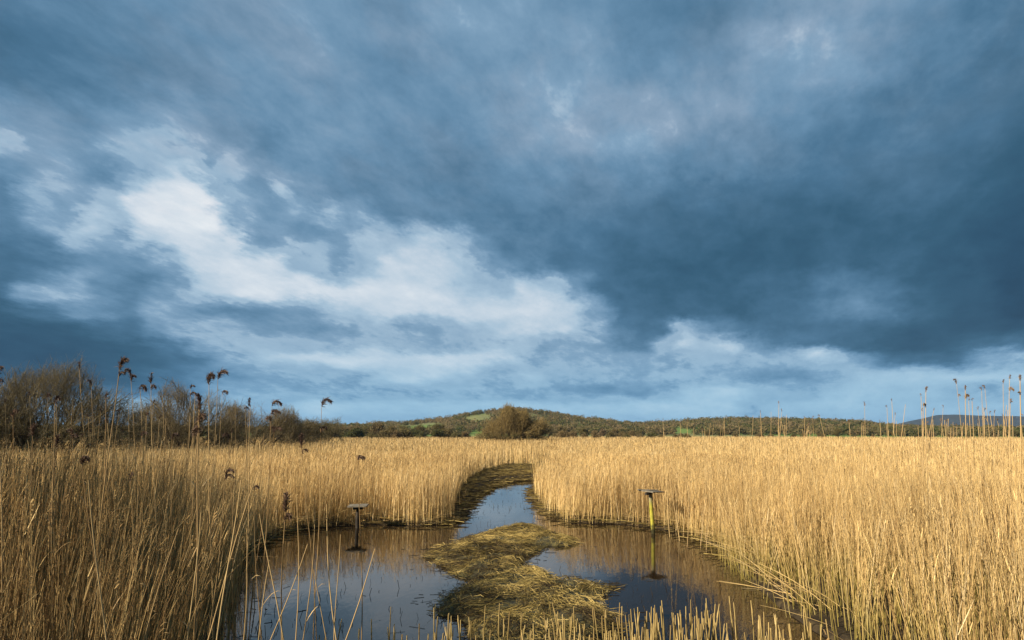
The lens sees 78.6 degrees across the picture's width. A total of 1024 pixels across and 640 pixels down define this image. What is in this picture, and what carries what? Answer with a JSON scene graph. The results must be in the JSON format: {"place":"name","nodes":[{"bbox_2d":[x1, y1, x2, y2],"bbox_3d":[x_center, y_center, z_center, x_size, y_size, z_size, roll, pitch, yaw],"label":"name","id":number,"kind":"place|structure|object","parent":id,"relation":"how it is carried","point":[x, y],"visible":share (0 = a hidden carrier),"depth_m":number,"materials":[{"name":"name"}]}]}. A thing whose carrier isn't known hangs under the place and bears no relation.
{"place":"outdoors","nodes":[
{"label":"outdoors","id":0,"kind":"place"},
{"bbox_2d":[0,0,1023,425],"label":"sky","id":1,"kind":"structure","parent":0,"point":[384,210],"materials":[{"name":"blue"}]},
{"bbox_2d":[0,429,1023,639],"bbox_3d":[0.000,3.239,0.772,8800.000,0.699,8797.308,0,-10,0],"label":"ground","id":2,"kind":"structure","parent":0,"point":[842,632],"depth_m":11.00,"materials":[{"name":"plant"}]},
{"bbox_2d":[0,380,58,453],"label":"bare bush","id":3,"kind":"object","parent":2,"relation":"on","point":[15,433],"visible":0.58,"depth_m":56.23,"materials":[{"name":"brown plant"}]},
{"bbox_2d":[43,392,63,560],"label":"tall reed","id":4,"kind":"object","parent":2,"relation":"on","point":[49,394],"visible":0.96,"depth_m":8.21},
{"bbox_2d":[77,361,97,633],"bbox_3d":[-5.633,2.552,8.333,0.684,3.996,0.073,4,-11,-21],"label":"tall reed","id":5,"kind":"object","parent":2,"relation":"on","point":[79,362],"visible":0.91,"depth_m":8.47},
{"bbox_2d":[0,351,183,457],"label":"bare bush","id":6,"kind":"object","parent":2,"relation":"on","point":[36,390],"visible":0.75,"depth_m":58.22,"materials":[{"name":"brown plant"}]},
{"bbox_2d":[87,379,97,520],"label":"tall reed","id":7,"kind":"object","parent":2,"relation":"on","point":[97,447],"visible":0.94,"depth_m":8.70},
{"bbox_2d":[89,356,128,638],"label":"tall reed","id":8,"kind":"object","parent":2,"relation":"on","point":[124,360],"visible":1,"depth_m":6.66,"materials":[{"name":"plant"}]},
{"bbox_2d":[80,393,183,453],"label":"bare bush","id":9,"kind":"object","parent":2,"relation":"on","point":[146,407],"visible":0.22,"depth_m":73.90,"materials":[{"name":"brown plant"}]},
{"bbox_2d":[117,377,256,455],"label":"bare bush","id":10,"kind":"object","parent":2,"relation":"on","point":[174,424],"visible":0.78,"depth_m":70.22,"materials":[{"name":"brown plant"}]},
{"bbox_2d":[203,401,312,448],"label":"bare bush","id":11,"kind":"object","parent":2,"relation":"on","point":[284,423],"visible":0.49,"depth_m":89.97,"materials":[{"name":"brown plant"}]},
{"bbox_2d":[259,412,326,442],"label":"bare bush","id":12,"kind":"object","parent":2,"relation":"on","point":[312,433],"visible":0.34,"depth_m":105.78,"materials":[{"name":"brown plant"}]},
{"bbox_2d":[294,416,345,444],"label":"bare bush","id":13,"kind":"object","parent":2,"relation":"on","point":[329,433],"visible":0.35,"depth_m":122.10,"materials":[{"name":"brown plant"}]},
{"bbox_2d":[339,426,365,439],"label":"scrub bush","id":14,"kind":"object","parent":2,"relation":"on","point":[353,433],"visible":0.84,"depth_m":210.97,"materials":[{"name":"green plant"}]},
{"bbox_2d":[368,421,385,433],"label":"tree","id":15,"kind":"object","parent":2,"relation":"on","point":[377,427],"visible":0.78,"depth_m":298.83,"materials":[{"name":"green plant"}]},
{"bbox_2d":[375,429,392,438],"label":"scrub bush","id":16,"kind":"object","parent":2,"relation":"on","point":[383,433],"visible":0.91,"depth_m":212.86,"materials":[{"name":"green plant"}]},
{"bbox_2d":[390,429,403,438],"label":"scrub bush","id":17,"kind":"object","parent":2,"relation":"on","point":[396,434],"visible":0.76,"depth_m":213.26,"materials":[{"name":"green plant"}]},
{"bbox_2d":[399,428,413,440],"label":"scrub bush","id":18,"kind":"object","parent":2,"relation":"on","point":[406,432],"visible":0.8,"depth_m":217.97,"materials":[{"name":"green plant"}]},
{"bbox_2d":[427,422,444,430],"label":"tree","id":19,"kind":"object","parent":2,"relation":"on","point":[437,426],"visible":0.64,"depth_m":299.55,"materials":[{"name":"green plant"}]},
{"bbox_2d":[430,428,445,438],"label":"scrub bush","id":20,"kind":"object","parent":2,"relation":"on","point":[438,433],"visible":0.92,"depth_m":225.67,"materials":[{"name":"green plant"}]},
{"bbox_2d":[442,428,454,437],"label":"scrub bush","id":21,"kind":"object","parent":2,"relation":"on","point":[448,432],"visible":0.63,"depth_m":231.60,"materials":[{"name":"green plant"}]},
{"bbox_2d":[473,401,554,445],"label":"round tree","id":22,"kind":"object","parent":2,"relation":"on","point":[511,420],"visible":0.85,"depth_m":145.24,"materials":[{"name":"brown plant"}]},
{"bbox_2d":[555,430,571,439],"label":"scrub bush","id":23,"kind":"object","parent":2,"relation":"on","point":[562,433],"visible":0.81,"depth_m":223.51,"materials":[{"name":"brown plant"}]},
{"bbox_2d":[577,427,589,435],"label":"tree","id":24,"kind":"object","parent":2,"relation":"on","point":[582,430],"visible":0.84,"depth_m":295.36,"materials":[{"name":"green plant"}]},
{"bbox_2d":[662,419,669,536],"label":"thin reed","id":25,"kind":"object","parent":2,"relation":"on","point":[667,489],"visible":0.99,"depth_m":18.43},
{"bbox_2d":[663,431,679,540],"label":"thin reed","id":26,"kind":"object","parent":2,"relation":"on","point":[672,494],"visible":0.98,"depth_m":17.80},
{"bbox_2d":[687,427,693,546],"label":"thin reed","id":27,"kind":"object","parent":2,"relation":"on","point":[689,491],"visible":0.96,"depth_m":16.84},
{"bbox_2d":[700,423,710,547],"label":"thin reed","id":28,"kind":"object","parent":2,"relation":"on","point":[705,492],"visible":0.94,"depth_m":16.73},
{"bbox_2d":[706,424,713,549],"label":"thin reed","id":29,"kind":"object","parent":2,"relation":"on","point":[707,496],"visible":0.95,"depth_m":16.22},
{"bbox_2d":[921,408,924,584],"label":"thin reed","id":30,"kind":"object","parent":2,"relation":"on","point":[924,486],"visible":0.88,"depth_m":11.79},
{"bbox_2d":[923,386,929,608],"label":"tall reed","id":31,"kind":"object","parent":2,"relation":"on","point":[924,404],"visible":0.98,"depth_m":10.79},
{"bbox_2d":[943,419,948,593],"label":"thin reed","id":32,"kind":"object","parent":2,"relation":"on","point":[946,497],"visible":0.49,"depth_m":11.26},
{"bbox_2d":[944,420,960,600],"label":"thin reed","id":33,"kind":"object","parent":2,"relation":"on","point":[950,494],"visible":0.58,"depth_m":11.24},
{"bbox_2d":[947,423,967,604],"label":"thin reed","id":34,"kind":"object","parent":2,"relation":"on","point":[960,495],"visible":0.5,"depth_m":11.01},
{"bbox_2d":[955,423,962,589],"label":"thin reed","id":35,"kind":"object","parent":2,"relation":"on","point":[960,486],"visible":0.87,"depth_m":11.55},
{"bbox_2d":[953,379,969,539],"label":"tall reed","id":36,"kind":"object","parent":2,"relation":"on","point":[962,449],"visible":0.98,"depth_m":11.42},
{"bbox_2d":[963,385,971,596],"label":"tall reed","id":37,"kind":"object","parent":2,"relation":"on","point":[966,395],"visible":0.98,"depth_m":10.81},
{"bbox_2d":[971,398,973,515],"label":"thin reed","id":38,"kind":"object","parent":2,"relation":"on","point":[973,443],"visible":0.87,"depth_m":13.36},
{"bbox_2d":[978,427,989,599],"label":"thin reed","id":39,"kind":"object","parent":2,"relation":"on","point":[981,498],"visible":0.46,"depth_m":10.89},
{"bbox_2d":[983,408,993,606],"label":"thin reed","id":40,"kind":"object","parent":2,"relation":"on","point":[987,478],"visible":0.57,"depth_m":10.59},
{"bbox_2d":[982,385,1005,573],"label":"tall reed","id":41,"kind":"object","parent":2,"relation":"on","point":[990,444],"visible":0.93,"depth_m":11.43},
{"bbox_2d":[1002,379,1009,581],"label":"tall reed","id":42,"kind":"object","parent":2,"relation":"on","point":[1003,461],"visible":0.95,"depth_m":10.21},
{"bbox_2d":[1010,400,1012,569],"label":"thin reed","id":43,"kind":"object","parent":2,"relation":"on","point":[1011,492],"visible":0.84,"depth_m":10.20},
{"bbox_2d":[1009,374,1014,585],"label":"tall reed","id":44,"kind":"object","parent":2,"relation":"on","point":[1011,388],"visible":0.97,"depth_m":10.58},
{"bbox_2d":[1017,374,1021,618],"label":"tall reed","id":45,"kind":"object","parent":2,"relation":"on","point":[1020,378],"visible":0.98,"depth_m":9.87,"materials":[{"name":"plant"}]},
{"bbox_2d":[1021,429,1023,577],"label":"thin reed","id":46,"kind":"object","parent":2,"relation":"on","point":[1022,484],"visible":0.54,"depth_m":9.55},
{"bbox_2d":[426,526,617,639],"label":"mud bank","id":47,"kind":"structure","parent":0,"point":[545,540],"depth_m":11.21,"materials":[{"name":"straw"},{"name":"plant"}]},
{"bbox_2d":[241,463,750,639],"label":"flattened reeds","id":48,"kind":"object","parent":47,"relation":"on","point":[514,469],"visible":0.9,"depth_m":13.80,"materials":[{"name":"plant"}]},
{"bbox_2d":[215,480,830,639],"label":"water","id":49,"kind":"structure","parent":0,"point":[618,561],"depth_m":13.09,"materials":[{"name":"blue liquid"}]},
{"bbox_2d":[0,366,3,639],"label":"tall reed","id":50,"kind":"object","parent":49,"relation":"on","point":[1,379],"visible":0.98,"depth_m":5.71,"materials":[{"name":"plant"}]},
{"bbox_2d":[4,399,7,636],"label":"thin reed","id":51,"kind":"object","parent":49,"relation":"on","point":[6,458],"visible":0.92,"depth_m":8.00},
{"bbox_2d":[10,409,21,620],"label":"tall reed","id":52,"kind":"object","parent":49,"relation":"on","point":[15,411],"visible":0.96,"depth_m":6.72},
{"bbox_2d":[21,423,38,639],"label":"tall reed","id":53,"kind":"object","parent":49,"relation":"on","point":[33,428],"visible":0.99,"depth_m":5.95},
{"bbox_2d":[43,395,61,639],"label":"tall reed","id":54,"kind":"object","parent":49,"relation":"on","point":[57,398],"visible":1,"depth_m":5.95,"materials":[{"name":"plant"}]},
{"bbox_2d":[43,435,68,638],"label":"tall reed","id":55,"kind":"object","parent":49,"relation":"on","point":[57,440],"visible":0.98,"depth_m":6.17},
{"bbox_2d":[66,428,87,635],"bbox_3d":[-4.573,2.696,6.567,0.185,3.086,0.478,-10,-14,43],"label":"tall reed","id":56,"kind":"object","parent":49,"relation":"on","point":[72,432],"visible":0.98,"depth_m":6.68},
{"bbox_2d":[74,455,107,639],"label":"tall reed","id":57,"kind":"object","parent":49,"relation":"on","point":[83,458],"visible":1,"depth_m":5.46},
{"bbox_2d":[88,480,106,639],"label":"reed stalk","id":58,"kind":"object","parent":49,"relation":"on","point":[97,567],"visible":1,"depth_m":4.33,"materials":[{"name":"plant"}]},
{"bbox_2d":[93,415,101,624],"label":"thin reed","id":59,"kind":"object","parent":49,"relation":"on","point":[97,484],"visible":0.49,"depth_m":8.35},
{"bbox_2d":[102,392,118,637],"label":"tall reed","id":60,"kind":"object","parent":49,"relation":"on","point":[106,394],"visible":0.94,"depth_m":7.20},
{"bbox_2d":[106,459,116,634],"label":"thin reed","id":61,"kind":"object","parent":49,"relation":"on","point":[107,519],"visible":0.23,"depth_m":7.96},
{"bbox_2d":[104,419,119,617],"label":"thin reed","id":62,"kind":"object","parent":49,"relation":"on","point":[114,511],"visible":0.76,"depth_m":7.79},
{"bbox_2d":[123,368,144,631],"bbox_3d":[-5.031,2.596,8.352,0.646,3.917,0.153,8,-13,-37],"label":"tall reed","id":63,"kind":"object","parent":49,"relation":"on","point":[130,373],"visible":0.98,"depth_m":8.51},
{"bbox_2d":[128,471,144,637],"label":"tall reed","id":64,"kind":"object","parent":49,"relation":"on","point":[131,474],"visible":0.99,"depth_m":6.12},
{"bbox_2d":[129,431,147,639],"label":"tall reed","id":65,"kind":"object","parent":49,"relation":"on","point":[143,432],"visible":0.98,"depth_m":7.16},
{"bbox_2d":[137,412,148,629],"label":"thin reed","id":66,"kind":"object","parent":49,"relation":"on","point":[147,413],"visible":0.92,"depth_m":8.33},
{"bbox_2d":[135,384,154,635],"bbox_3d":[-5.002,2.736,8.563,0.580,3.715,0.146,8,-13,-36],"label":"tall reed","id":67,"kind":"object","parent":49,"relation":"in","point":[144,387],"visible":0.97,"depth_m":8.70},
{"bbox_2d":[134,441,161,636],"bbox_3d":[-4.776,3.074,8.226,0.446,2.931,0.102,-9,-14,42],"label":"thin reed","id":68,"kind":"object","parent":49,"relation":"on","point":[150,525],"visible":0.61,"depth_m":8.22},
{"bbox_2d":[148,372,163,638],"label":"tall reed","id":69,"kind":"object","parent":49,"relation":"on","point":[150,381],"visible":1,"depth_m":7.94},
{"bbox_2d":[155,426,166,629],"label":"thin reed","id":70,"kind":"object","parent":49,"relation":"on","point":[163,494],"visible":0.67,"depth_m":9.08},
{"bbox_2d":[144,528,178,639],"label":"reed stalk","id":71,"kind":"object","parent":49,"relation":"on","point":[158,587],"visible":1,"depth_m":4.76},
{"bbox_2d":[167,433,179,630],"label":"tall reed","id":72,"kind":"object","parent":49,"relation":"on","point":[175,435],"visible":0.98,"depth_m":7.38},
{"bbox_2d":[181,384,196,627],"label":"tall reed","id":73,"kind":"object","parent":49,"relation":"on","point":[192,392],"visible":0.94,"depth_m":8.89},
{"bbox_2d":[183,402,194,639],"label":"thin reed","id":74,"kind":"object","parent":49,"relation":"on","point":[191,502],"visible":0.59,"depth_m":8.53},
{"bbox_2d":[182,513,200,639],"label":"reed stalk","id":75,"kind":"object","parent":49,"relation":"on","point":[194,582],"visible":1,"depth_m":4.89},
{"bbox_2d":[190,409,198,605],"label":"thin reed","id":76,"kind":"object","parent":49,"relation":"on","point":[195,489],"visible":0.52,"depth_m":9.42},
{"bbox_2d":[187,468,204,620],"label":"thin reed","id":77,"kind":"object","parent":49,"relation":"on","point":[191,526],"visible":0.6,"depth_m":8.07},
{"bbox_2d":[187,393,206,639],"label":"tall reed","id":78,"kind":"object","parent":49,"relation":"on","point":[203,417],"visible":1,"depth_m":6.25,"materials":[{"name":"plant"}]},
{"bbox_2d":[201,435,216,633],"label":"thin reed","id":79,"kind":"object","parent":49,"relation":"on","point":[210,504],"visible":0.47,"depth_m":9.36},
{"bbox_2d":[203,371,216,639],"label":"tall reed","id":80,"kind":"object","parent":49,"relation":"on","point":[209,377],"visible":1,"depth_m":7.44,"materials":[{"name":"plant"}]},
{"bbox_2d":[200,369,227,637],"bbox_3d":[-3.749,2.527,7.846,0.177,3.872,0.388,2,-10,-9],"label":"tall reed","id":81,"kind":"object","parent":49,"relation":"on","point":[221,373],"visible":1,"depth_m":7.96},
{"bbox_2d":[213,390,228,639],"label":"tall reed","id":82,"kind":"object","parent":49,"relation":"in","point":[225,391],"visible":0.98,"depth_m":8.97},
{"bbox_2d":[208,467,235,635],"bbox_3d":[-2.748,2.758,5.870,0.167,2.716,0.470,5,-11,-27],"label":"tall reed","id":83,"kind":"object","parent":49,"relation":"on","point":[229,469],"visible":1,"depth_m":5.90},
{"bbox_2d":[216,481,240,639],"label":"reed stalk","id":84,"kind":"object","parent":49,"relation":"on","point":[227,568],"visible":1,"depth_m":4.91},
{"bbox_2d":[222,433,238,639],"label":"tall reed","id":85,"kind":"object","parent":49,"relation":"on","point":[225,434],"visible":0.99,"depth_m":7.81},
{"bbox_2d":[222,441,239,639],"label":"thin reed","id":86,"kind":"object","parent":49,"relation":"on","point":[230,555],"visible":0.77,"depth_m":8.75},
{"bbox_2d":[228,473,233,639],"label":"thin reed","id":87,"kind":"object","parent":49,"relation":"on","point":[229,566],"visible":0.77,"depth_m":9.22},
{"bbox_2d":[208,472,257,639],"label":"reed stalk","id":88,"kind":"object","parent":49,"relation":"on","point":[229,562],"visible":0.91,"depth_m":5.03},
{"bbox_2d":[233,424,237,632],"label":"thin reed","id":89,"kind":"object","parent":49,"relation":"on","point":[234,520],"visible":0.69,"depth_m":9.73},
{"bbox_2d":[234,398,250,639],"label":"tall reed","id":90,"kind":"object","parent":49,"relation":"on","point":[249,399],"visible":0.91,"depth_m":9.03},
{"bbox_2d":[245,415,254,610],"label":"thin reed","id":91,"kind":"object","parent":49,"relation":"on","point":[250,523],"visible":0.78,"depth_m":10.89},
{"bbox_2d":[244,403,258,639],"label":"thin reed","id":92,"kind":"object","parent":49,"relation":"on","point":[248,538],"visible":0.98,"depth_m":8.22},
{"bbox_2d":[243,553,261,639],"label":"reed stalk","id":93,"kind":"object","parent":49,"relation":"on","point":[246,595],"visible":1,"depth_m":4.99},
{"bbox_2d":[245,447,266,639],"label":"thin reed","id":94,"kind":"object","parent":49,"relation":"on","point":[251,557],"visible":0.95,"depth_m":9.23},
{"bbox_2d":[250,440,263,613],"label":"thin reed","id":95,"kind":"object","parent":49,"relation":"on","point":[255,537],"visible":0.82,"depth_m":10.45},
{"bbox_2d":[258,560,269,639],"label":"reed stalk","id":96,"kind":"object","parent":49,"relation":"on","point":[262,602],"visible":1,"depth_m":4.98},
{"bbox_2d":[248,425,282,639],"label":"tall reed","id":97,"kind":"object","parent":49,"relation":"on","point":[276,428],"visible":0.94,"depth_m":7.83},
{"bbox_2d":[253,484,282,639],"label":"tall reed","id":98,"kind":"object","parent":49,"relation":"on","point":[257,486],"visible":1,"depth_m":5.65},
{"bbox_2d":[258,399,283,635],"bbox_3d":[-3.012,2.692,7.564,0.184,3.448,0.434,6,-12,-32],"label":"tall reed","id":99,"kind":"object","parent":49,"relation":"on","point":[275,411],"visible":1,"depth_m":7.69,"materials":[{"name":"plant"}]},
{"bbox_2d":[259,514,283,639],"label":"reed stalk","id":100,"kind":"object","parent":49,"relation":"on","point":[272,582],"visible":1,"depth_m":4.89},
{"bbox_2d":[281,491,293,639],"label":"tall reed","id":101,"kind":"object","parent":49,"relation":"on","point":[286,502],"visible":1,"depth_m":5.16,"materials":[{"name":"plant"}]},
{"bbox_2d":[270,544,307,639],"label":"reed stalk","id":102,"kind":"object","parent":49,"relation":"on","point":[288,596],"visible":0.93,"depth_m":4.99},
{"bbox_2d":[295,494,298,639],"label":"reed stalk","id":103,"kind":"object","parent":49,"relation":"in","point":[298,574],"visible":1,"depth_m":5.36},
{"bbox_2d":[303,521,314,639],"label":"reed stalk","id":104,"kind":"object","parent":49,"relation":"on","point":[310,586],"visible":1,"depth_m":5.23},
{"bbox_2d":[297,432,325,639],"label":"tall reed","id":105,"kind":"object","parent":49,"relation":"on","point":[300,440],"visible":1,"depth_m":7.13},
{"bbox_2d":[313,397,332,639],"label":"tall reed","id":106,"kind":"object","parent":49,"relation":"on","point":[323,402],"visible":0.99,"depth_m":7.89,"materials":[{"name":"plant"}]},
{"bbox_2d":[326,504,336,639],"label":"reed stalk","id":107,"kind":"object","parent":49,"relation":"on","point":[329,579],"visible":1,"depth_m":5.24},
{"bbox_2d":[333,534,340,639],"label":"reed stalk","id":108,"kind":"object","parent":49,"relation":"on","point":[337,585],"visible":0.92,"depth_m":5.46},
{"bbox_2d":[347,504,368,527],"bbox_3d":[-4.957,6.524,20.057,0.611,1.177,0.501,1,-10,-4],"label":"perch post","id":109,"kind":"object","parent":49,"relation":"on","point":[355,507],"visible":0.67,"depth_m":20.04,"materials":[{"name":"grey wood"}]},
{"bbox_2d":[345,549,374,639],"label":"reed stalk","id":110,"kind":"object","parent":49,"relation":"on","point":[360,598],"visible":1,"depth_m":4.87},
{"bbox_2d":[357,455,365,639],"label":"tall reed","id":111,"kind":"object","parent":49,"relation":"on","point":[359,457],"visible":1,"depth_m":5.40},
{"bbox_2d":[215,482,793,639],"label":"dead stalks","id":112,"kind":"object","parent":49,"relation":"on","point":[458,578],"visible":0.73,"depth_m":11.74,"materials":[{"name":"plant"}]},
{"bbox_2d":[638,489,663,533],"bbox_3d":[4.229,6.034,18.969,0.644,1.758,0.560,9,-13,-39],"label":"perch post","id":113,"kind":"object","parent":49,"relation":"in","point":[649,492],"visible":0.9,"depth_m":18.99,"materials":[{"name":"yellow wood"}]},
{"bbox_2d":[45,412,1018,437],"bbox_3d":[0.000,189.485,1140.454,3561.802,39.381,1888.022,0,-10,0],"label":"hills","id":114,"kind":"structure","parent":0,"point":[485,416],"depth_m":519.02,"materials":[{"name":"plant"}]},
{"bbox_2d":[1,406,1023,436],"bbox_3d":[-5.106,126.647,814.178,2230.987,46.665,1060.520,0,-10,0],"label":"hillside wood","id":115,"kind":"object","parent":114,"relation":"on","point":[457,422],"visible":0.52,"depth_m":587.60,"materials":[{"name":"plant"}]},
{"bbox_2d":[898,415,1023,426],"bbox_3d":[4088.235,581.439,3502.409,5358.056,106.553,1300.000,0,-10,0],"label":"distant hills","id":116,"kind":"structure","parent":0,"point":[953,420],"depth_m":3235.11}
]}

